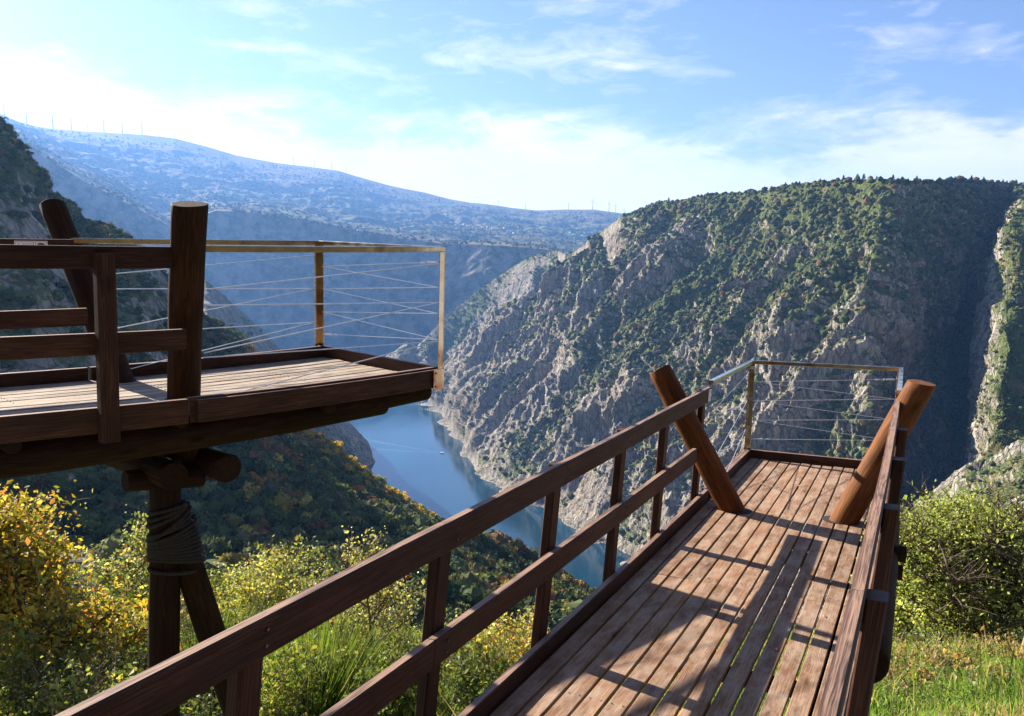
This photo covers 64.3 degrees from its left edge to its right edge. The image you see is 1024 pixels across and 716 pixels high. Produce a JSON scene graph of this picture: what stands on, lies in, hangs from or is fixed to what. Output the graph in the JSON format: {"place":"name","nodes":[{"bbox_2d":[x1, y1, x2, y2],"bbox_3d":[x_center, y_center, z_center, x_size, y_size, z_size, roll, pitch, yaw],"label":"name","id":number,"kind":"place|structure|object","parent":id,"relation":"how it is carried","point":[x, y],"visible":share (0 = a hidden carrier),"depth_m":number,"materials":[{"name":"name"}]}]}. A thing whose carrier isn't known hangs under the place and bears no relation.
{"place":"outdoors","nodes":[
{"label":"outdoors","id":0,"kind":"place"},
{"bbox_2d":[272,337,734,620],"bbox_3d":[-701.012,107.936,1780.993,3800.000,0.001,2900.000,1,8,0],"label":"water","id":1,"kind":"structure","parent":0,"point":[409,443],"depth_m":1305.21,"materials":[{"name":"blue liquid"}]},
{"bbox_2d":[0,113,1023,715],"bbox_3d":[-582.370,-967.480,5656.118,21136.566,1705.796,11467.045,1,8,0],"label":"terrain","id":2,"kind":"structure","parent":0,"point":[472,267],"depth_m":1196.27,"materials":[{"name":"grey stone"}]},
{"bbox_2d":[0,626,122,715],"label":"loose shrub","id":3,"kind":"object","parent":2,"relation":"on","point":[50,702],"visible":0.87,"depth_m":8.79,"materials":[{"name":"green plant"}]},
{"bbox_2d":[0,578,124,715],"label":"loose shrub","id":4,"kind":"object","parent":2,"relation":"on","point":[15,652],"visible":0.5,"depth_m":9.90,"materials":[{"name":"green plant"}]},
{"bbox_2d":[3,593,147,713],"bbox_3d":[-6.112,4.490,11.507,2.071,2.363,2.114,1,8,0],"label":"loose shrub","id":5,"kind":"object","parent":2,"relation":"on","point":[120,619],"visible":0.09,"depth_m":11.61,"materials":[{"name":"green plant"}]},
{"bbox_2d":[29,629,128,713],"bbox_3d":[-4.549,4.181,8.785,1.348,2.338,1.517,1,8,0],"label":"loose shrub","id":6,"kind":"object","parent":2,"relation":"on","point":[72,678],"visible":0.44,"depth_m":8.82,"materials":[{"name":"green plant"}]},
{"bbox_2d":[0,477,190,715],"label":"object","id":7,"kind":"object","parent":2,"relation":"on","point":[25,563],"visible":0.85,"depth_m":11.09,"materials":[{"name":"plant"}]},
{"bbox_2d":[0,605,195,715],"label":"dark shrub","id":8,"kind":"object","parent":2,"relation":"on","point":[107,664],"visible":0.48,"depth_m":9.66,"materials":[{"name":"green plant"}]},
{"bbox_2d":[69,502,183,663],"bbox_3d":[-6.914,4.308,14.928,2.532,3.434,2.361,1,8,0],"label":"sapling tree","id":9,"kind":"object","parent":2,"relation":"on","point":[136,574],"visible":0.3,"depth_m":14.54,"materials":[{"name":"green plant"}]},
{"bbox_2d":[48,658,210,715],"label":"loose shrub","id":10,"kind":"object","parent":2,"relation":"on","point":[122,672],"visible":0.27,"depth_m":8.76,"materials":[{"name":"green plant"}]},
{"bbox_2d":[75,620,194,700],"bbox_3d":[-5.021,4.394,10.535,1.590,2.094,1.521,3,8,20],"label":"loose shrub","id":11,"kind":"object","parent":2,"relation":"on","point":[137,656],"visible":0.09,"depth_m":10.60,"materials":[{"name":"green plant"}]},
{"bbox_2d":[61,607,219,715],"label":"dark shrub","id":12,"kind":"object","parent":2,"relation":"on","point":[144,647],"visible":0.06,"depth_m":11.61,"materials":[{"name":"green plant"}]},
{"bbox_2d":[127,589,224,651],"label":"loose shrub","id":13,"kind":"object","parent":2,"relation":"on","point":[182,611],"visible":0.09,"depth_m":13.32,"materials":[{"name":"green plant"}]},
{"bbox_2d":[79,564,331,714],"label":"broom bush","id":14,"kind":"object","parent":2,"relation":"on","point":[195,638],"visible":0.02,"depth_m":13.21,"materials":[{"name":"green plant"}]},
{"bbox_2d":[180,550,255,643],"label":"loose shrub","id":15,"kind":"object","parent":2,"relation":"on","point":[222,579],"visible":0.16,"depth_m":16.85,"materials":[{"name":"green plant"}]},
{"bbox_2d":[0,199,445,715],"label":"viewing platform","id":16,"kind":"structure","parent":2,"relation":"on","point":[157,429],"depth_m":5.37,"materials":[{"name":"wood"}]},
{"bbox_2d":[180,677,265,715],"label":"loose shrub","id":17,"kind":"object","parent":2,"relation":"on","point":[213,711],"visible":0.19,"depth_m":9.37,"materials":[{"name":"green plant"}]},
{"bbox_2d":[188,652,272,714],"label":"dark shrub","id":18,"kind":"object","parent":2,"relation":"on","point":[213,690],"visible":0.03,"depth_m":11.60,"materials":[{"name":"green plant"}]},
{"bbox_2d":[186,613,283,701],"bbox_3d":[-3.972,4.670,12.008,1.462,2.063,1.231,-2,8,-15],"label":"loose shrub","id":19,"kind":"object","parent":2,"relation":"on","point":[228,625],"visible":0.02,"depth_m":11.78,"materials":[{"name":"green plant"}]},
{"bbox_2d":[180,530,339,657],"bbox_3d":[-4.470,4.818,15.450,3.317,3.228,3.088,-6,10,-42],"label":"leafy bush","id":20,"kind":"object","parent":2,"relation":"on","point":[267,573],"visible":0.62,"depth_m":15.46,"materials":[{"name":"green plant"}]},
{"bbox_2d":[206,285,359,456],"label":"hazy spur scrub","id":21,"kind":"object","parent":2,"relation":"on","point":[250,333],"visible":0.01,"depth_m":1202.99,"materials":[{"name":"green plant"}]},
{"bbox_2d":[261,690,332,715],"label":"heath bush","id":22,"kind":"object","parent":2,"relation":"on","point":[295,712],"visible":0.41,"depth_m":10.82,"materials":[{"name":"green plant"}]},
{"bbox_2d":[259,633,344,715],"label":"loose shrub","id":23,"kind":"object","parent":2,"relation":"on","point":[285,687],"visible":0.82,"depth_m":10.71,"materials":[{"name":"green plant"}]},
{"bbox_2d":[4,116,621,253],"bbox_3d":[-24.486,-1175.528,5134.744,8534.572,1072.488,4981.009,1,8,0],"label":"plateau woods","id":24,"kind":"object","parent":2,"relation":"on","point":[116,191],"visible":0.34,"depth_m":4902.62,"materials":[{"name":"plant"}]},
{"bbox_2d":[290,605,367,643],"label":"loose shrub","id":25,"kind":"object","parent":2,"relation":"on","point":[335,618],"visible":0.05,"depth_m":16.46,"materials":[{"name":"green plant"}]},
{"bbox_2d":[324,442,336,449],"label":"autumn tree","id":26,"kind":"object","parent":2,"relation":"on","point":[332,446],"visible":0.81,"depth_m":404.06,"materials":[{"name":"green plant"}]},
{"bbox_2d":[330,449,338,455],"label":"autumn tree","id":27,"kind":"object","parent":2,"relation":"on","point":[334,452],"visible":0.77,"depth_m":397.87,"materials":[{"name":"green plant"}]},
{"bbox_2d":[332,440,342,447],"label":"autumn tree","id":28,"kind":"object","parent":2,"relation":"on","point":[340,443],"visible":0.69,"depth_m":420.55,"materials":[{"name":"yellow plant"}]},
{"bbox_2d":[293,610,384,688],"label":"loose shrub","id":29,"kind":"object","parent":2,"relation":"on","point":[360,648],"visible":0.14,"depth_m":12.42,"materials":[{"name":"green plant"}]},
{"bbox_2d":[226,578,456,715],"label":"broom bush","id":30,"kind":"object","parent":2,"relation":"on","point":[336,680],"visible":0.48,"depth_m":11.79,"materials":[{"name":"green plant"}]},
{"bbox_2d":[342,462,351,470],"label":"autumn tree","id":31,"kind":"object","parent":2,"relation":"on","point":[348,466],"visible":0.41,"depth_m":377.65,"materials":[{"name":"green plant"}]},
{"bbox_2d":[345,455,356,462],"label":"autumn tree","id":32,"kind":"object","parent":2,"relation":"on","point":[351,459],"visible":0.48,"depth_m":403.54,"materials":[{"name":"yellow plant"}]},
{"bbox_2d":[352,461,360,467],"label":"autumn tree","id":33,"kind":"object","parent":2,"relation":"on","point":[357,464],"visible":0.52,"depth_m":399.76,"materials":[{"name":"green plant"}]},
{"bbox_2d":[360,465,366,470],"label":"autumn tree","id":34,"kind":"object","parent":2,"relation":"on","point":[364,467],"visible":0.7,"depth_m":404.50,"materials":[{"name":"orange plant"}]},
{"bbox_2d":[360,473,370,480],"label":"autumn tree","id":35,"kind":"object","parent":2,"relation":"on","point":[366,476],"visible":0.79,"depth_m":381.94,"materials":[{"name":"green plant"}]},
{"bbox_2d":[307,525,425,668],"bbox_3d":[-2.292,4.204,12.956,2.031,3.302,1.744,-5,9,-34],"label":"thin tree","id":36,"kind":"object","parent":2,"relation":"on","point":[386,593],"visible":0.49,"depth_m":12.77,"materials":[{"name":"green plant"}]},
{"bbox_2d":[332,641,417,715],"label":"loose shrub","id":37,"kind":"object","parent":2,"relation":"on","point":[402,702],"visible":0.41,"depth_m":11.04,"materials":[{"name":"green plant"}]},
{"bbox_2d":[343,617,411,661],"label":"dark shrub","id":38,"kind":"object","parent":2,"relation":"on","point":[380,645],"depth_m":14.51,"materials":[{"name":"green plant"}]},
{"bbox_2d":[374,474,386,483],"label":"autumn tree","id":39,"kind":"object","parent":2,"relation":"on","point":[381,479],"visible":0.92,"depth_m":394.77,"materials":[{"name":"green plant"}]},
{"bbox_2d":[317,614,454,694],"bbox_3d":[-2.188,5.074,13.124,3.435,1.296,2.937,1,8,0],"label":"broom bush","id":40,"kind":"object","parent":2,"relation":"on","point":[378,648],"visible":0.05,"depth_m":13.24,"materials":[{"name":"green plant"}]},
{"bbox_2d":[384,486,393,494],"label":"autumn tree","id":41,"kind":"object","parent":2,"relation":"on","point":[390,490],"visible":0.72,"depth_m":379.45,"materials":[{"name":"orange plant"}]},
{"bbox_2d":[367,617,422,662],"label":"loose shrub","id":42,"kind":"object","parent":2,"relation":"on","point":[415,634],"visible":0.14,"depth_m":15.83,"materials":[{"name":"green plant"}]},
{"bbox_2d":[0,116,796,641],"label":"slope woods","id":43,"kind":"object","parent":2,"relation":"on","point":[234,518],"visible":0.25,"depth_m":228.31,"materials":[{"name":"green plant"}]},
{"bbox_2d":[394,492,403,500],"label":"autumn tree","id":44,"kind":"object","parent":2,"relation":"on","point":[400,495],"visible":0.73,"depth_m":373.11,"materials":[{"name":"green plant"}]},
{"bbox_2d":[411,503,421,508],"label":"autumn tree","id":45,"kind":"object","parent":2,"relation":"on","point":[419,506],"visible":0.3,"depth_m":357.74,"materials":[{"name":"yellow plant"}]},
{"bbox_2d":[378,630,462,710],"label":"loose shrub","id":46,"kind":"object","parent":2,"relation":"on","point":[444,662],"visible":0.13,"depth_m":12.59,"materials":[{"name":"green plant"}]},
{"bbox_2d":[416,662,458,702],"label":"heath bush","id":47,"kind":"object","parent":2,"relation":"on","point":[442,686],"visible":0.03,"depth_m":13.20,"materials":[{"name":"green plant"}]},
{"bbox_2d":[413,603,506,690],"bbox_3d":[-0.817,5.036,13.831,1.829,1.517,2.243,1,8,0],"label":"green bush","id":48,"kind":"object","parent":2,"relation":"on","point":[464,648],"visible":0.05,"depth_m":13.85,"materials":[{"name":"green plant"}]},
{"bbox_2d":[436,629,523,715],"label":"loose shrub","id":49,"kind":"object","parent":2,"relation":"on","point":[465,679],"visible":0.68,"depth_m":10.59,"materials":[{"name":"green plant"}]},
{"bbox_2d":[55,360,935,715],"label":"viewing platform","id":50,"kind":"structure","parent":2,"relation":"on","point":[591,652],"depth_m":4.31,"materials":[{"name":"wood"}]},
{"bbox_2d":[446,602,548,688],"bbox_3d":[-0.197,4.404,11.585,1.823,1.976,1.595,6,10,37],"label":"yellow bush","id":51,"kind":"object","parent":2,"relation":"on","point":[517,647],"visible":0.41,"depth_m":11.57,"materials":[{"name":"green plant"}]},
{"bbox_2d":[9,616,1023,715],"bbox_3d":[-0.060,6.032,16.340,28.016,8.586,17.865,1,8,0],"label":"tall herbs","id":52,"kind":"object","parent":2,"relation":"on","point":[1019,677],"visible":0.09,"depth_m":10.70,"materials":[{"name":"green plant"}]},
{"bbox_2d":[9,630,1023,715],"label":"meadow grass","id":53,"kind":"structure","parent":2,"relation":"on","point":[965,704],"depth_m":9.47,"materials":[{"name":"green plant"}]},
{"bbox_2d":[502,610,552,659],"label":"loose shrub","id":54,"kind":"object","parent":2,"relation":"on","point":[530,617],"visible":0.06,"depth_m":12.91,"materials":[{"name":"green plant"}]},
{"bbox_2d":[388,173,1023,544],"bbox_3d":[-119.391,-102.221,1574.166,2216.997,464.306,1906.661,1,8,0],"label":"hillside scrub","id":55,"kind":"object","parent":2,"relation":"on","point":[847,239],"visible":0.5,"depth_m":1056.53,"materials":[{"name":"green plant"}]},
{"bbox_2d":[871,682,896,710],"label":"heath bush","id":56,"kind":"object","parent":2,"relation":"on","point":[882,698],"visible":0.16,"depth_m":9.64,"materials":[{"name":"green plant"}]},
{"bbox_2d":[827,572,966,639],"bbox_3d":[9.741,6.085,20.576,4.058,2.726,3.611,1,8,0],"label":"evergreen oak tree","id":57,"kind":"object","parent":2,"relation":"on","point":[904,620],"visible":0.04,"depth_m":19.81,"materials":[{"name":"green plant"}]},
{"bbox_2d":[882,648,935,691],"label":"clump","id":58,"kind":"object","parent":2,"relation":"on","point":[899,668],"visible":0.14,"depth_m":11.40,"materials":[{"name":"green plant"}]},
{"bbox_2d":[889,648,928,671],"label":"heath bush","id":59,"kind":"object","parent":2,"relation":"on","point":[903,661],"visible":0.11,"depth_m":13.36,"materials":[{"name":"green plant"}]},
{"bbox_2d":[873,669,945,708],"bbox_3d":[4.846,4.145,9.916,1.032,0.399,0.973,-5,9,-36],"label":"grass","id":60,"kind":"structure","parent":2,"relation":"on","point":[905,692],"depth_m":10.05,"materials":[{"name":"green plant"}]},
{"bbox_2d":[892,613,943,648],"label":"dark shrub","id":61,"kind":"object","parent":2,"relation":"on","point":[903,638],"visible":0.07,"depth_m":18.11,"materials":[{"name":"green plant"}]},
{"bbox_2d":[892,628,945,652],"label":"fern clump","id":62,"kind":"object","parent":2,"relation":"on","point":[897,638],"visible":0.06,"depth_m":16.09,"materials":[{"name":"green plant"}]},
{"bbox_2d":[892,657,949,680],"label":"heath bush","id":63,"kind":"object","parent":2,"relation":"on","point":[921,670],"visible":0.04,"depth_m":11.91,"materials":[{"name":"green plant"}]},
{"bbox_2d":[887,656,964,691],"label":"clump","id":64,"kind":"object","parent":2,"relation":"on","point":[905,664],"visible":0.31,"depth_m":11.31,"materials":[{"name":"green plant"}]},
{"bbox_2d":[895,635,964,666],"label":"fern clump","id":65,"kind":"object","parent":2,"relation":"on","point":[930,655],"visible":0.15,"depth_m":14.12,"materials":[{"name":"green plant"}]},
{"bbox_2d":[905,634,958,658],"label":"heath bush","id":66,"kind":"object","parent":2,"relation":"on","point":[927,648],"visible":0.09,"depth_m":15.04,"materials":[{"name":"green plant"}]},
{"bbox_2d":[856,472,1023,649],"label":"bush","id":67,"kind":"object","parent":2,"relation":"on","point":[952,576],"visible":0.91,"depth_m":17.78,"materials":[{"name":"green plant"}]},
{"bbox_2d":[909,679,979,708],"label":"grass","id":68,"kind":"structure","parent":2,"relation":"on","point":[922,696],"depth_m":9.83,"materials":[{"name":"green plant"}]},
{"bbox_2d":[915,660,974,689],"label":"heath bush","id":69,"kind":"object","parent":2,"relation":"on","point":[944,672],"visible":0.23,"depth_m":11.23,"materials":[{"name":"green plant"}]},
{"bbox_2d":[911,635,1005,673],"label":"fern clump","id":70,"kind":"object","parent":2,"relation":"on","point":[957,655],"visible":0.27,"depth_m":12.88,"materials":[{"name":"green plant"}]},
{"bbox_2d":[916,197,1023,517],"bbox_3d":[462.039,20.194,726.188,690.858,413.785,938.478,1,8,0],"label":"spur scrub","id":71,"kind":"object","parent":2,"relation":"on","point":[1012,416],"visible":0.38,"depth_m":705.93,"materials":[{"name":"green plant"}]},
{"bbox_2d":[950,654,1004,677],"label":"heath bush","id":72,"kind":"object","parent":2,"relation":"on","point":[968,671],"visible":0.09,"depth_m":11.96,"materials":[{"name":"green plant"}]},
{"bbox_2d":[933,481,1023,628],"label":"evergreen oak tree","id":73,"kind":"object","parent":2,"relation":"on","point":[998,501],"visible":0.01,"depth_m":20.33,"materials":[{"name":"green plant"}]},
{"bbox_2d":[948,656,1021,689],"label":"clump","id":74,"kind":"object","parent":2,"relation":"on","point":[970,667],"visible":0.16,"depth_m":10.44,"materials":[{"name":"green plant"}]},
{"bbox_2d":[956,666,1015,700],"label":"grass","id":75,"kind":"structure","parent":2,"relation":"on","point":[983,686],"depth_m":9.96,"materials":[{"name":"green plant"}]},
{"bbox_2d":[958,633,1020,659],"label":"fern clump","id":76,"kind":"object","parent":2,"relation":"on","point":[987,646],"visible":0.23,"depth_m":14.43,"materials":[{"name":"green plant"}]},
{"bbox_2d":[970,642,1022,673],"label":"grass","id":77,"kind":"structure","parent":2,"relation":"on","point":[1019,665],"depth_m":11.74,"materials":[{"name":"green plant"}]},
{"bbox_2d":[980,626,1023,654],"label":"fern clump","id":78,"kind":"object","parent":2,"relation":"on","point":[1000,644],"visible":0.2,"depth_m":15.32,"materials":[{"name":"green plant"}]},
{"bbox_2d":[0,0,1023,212],"label":"sky","id":79,"kind":"structure","parent":0,"point":[632,105],"materials":[{"name":"blue"}]}
]}

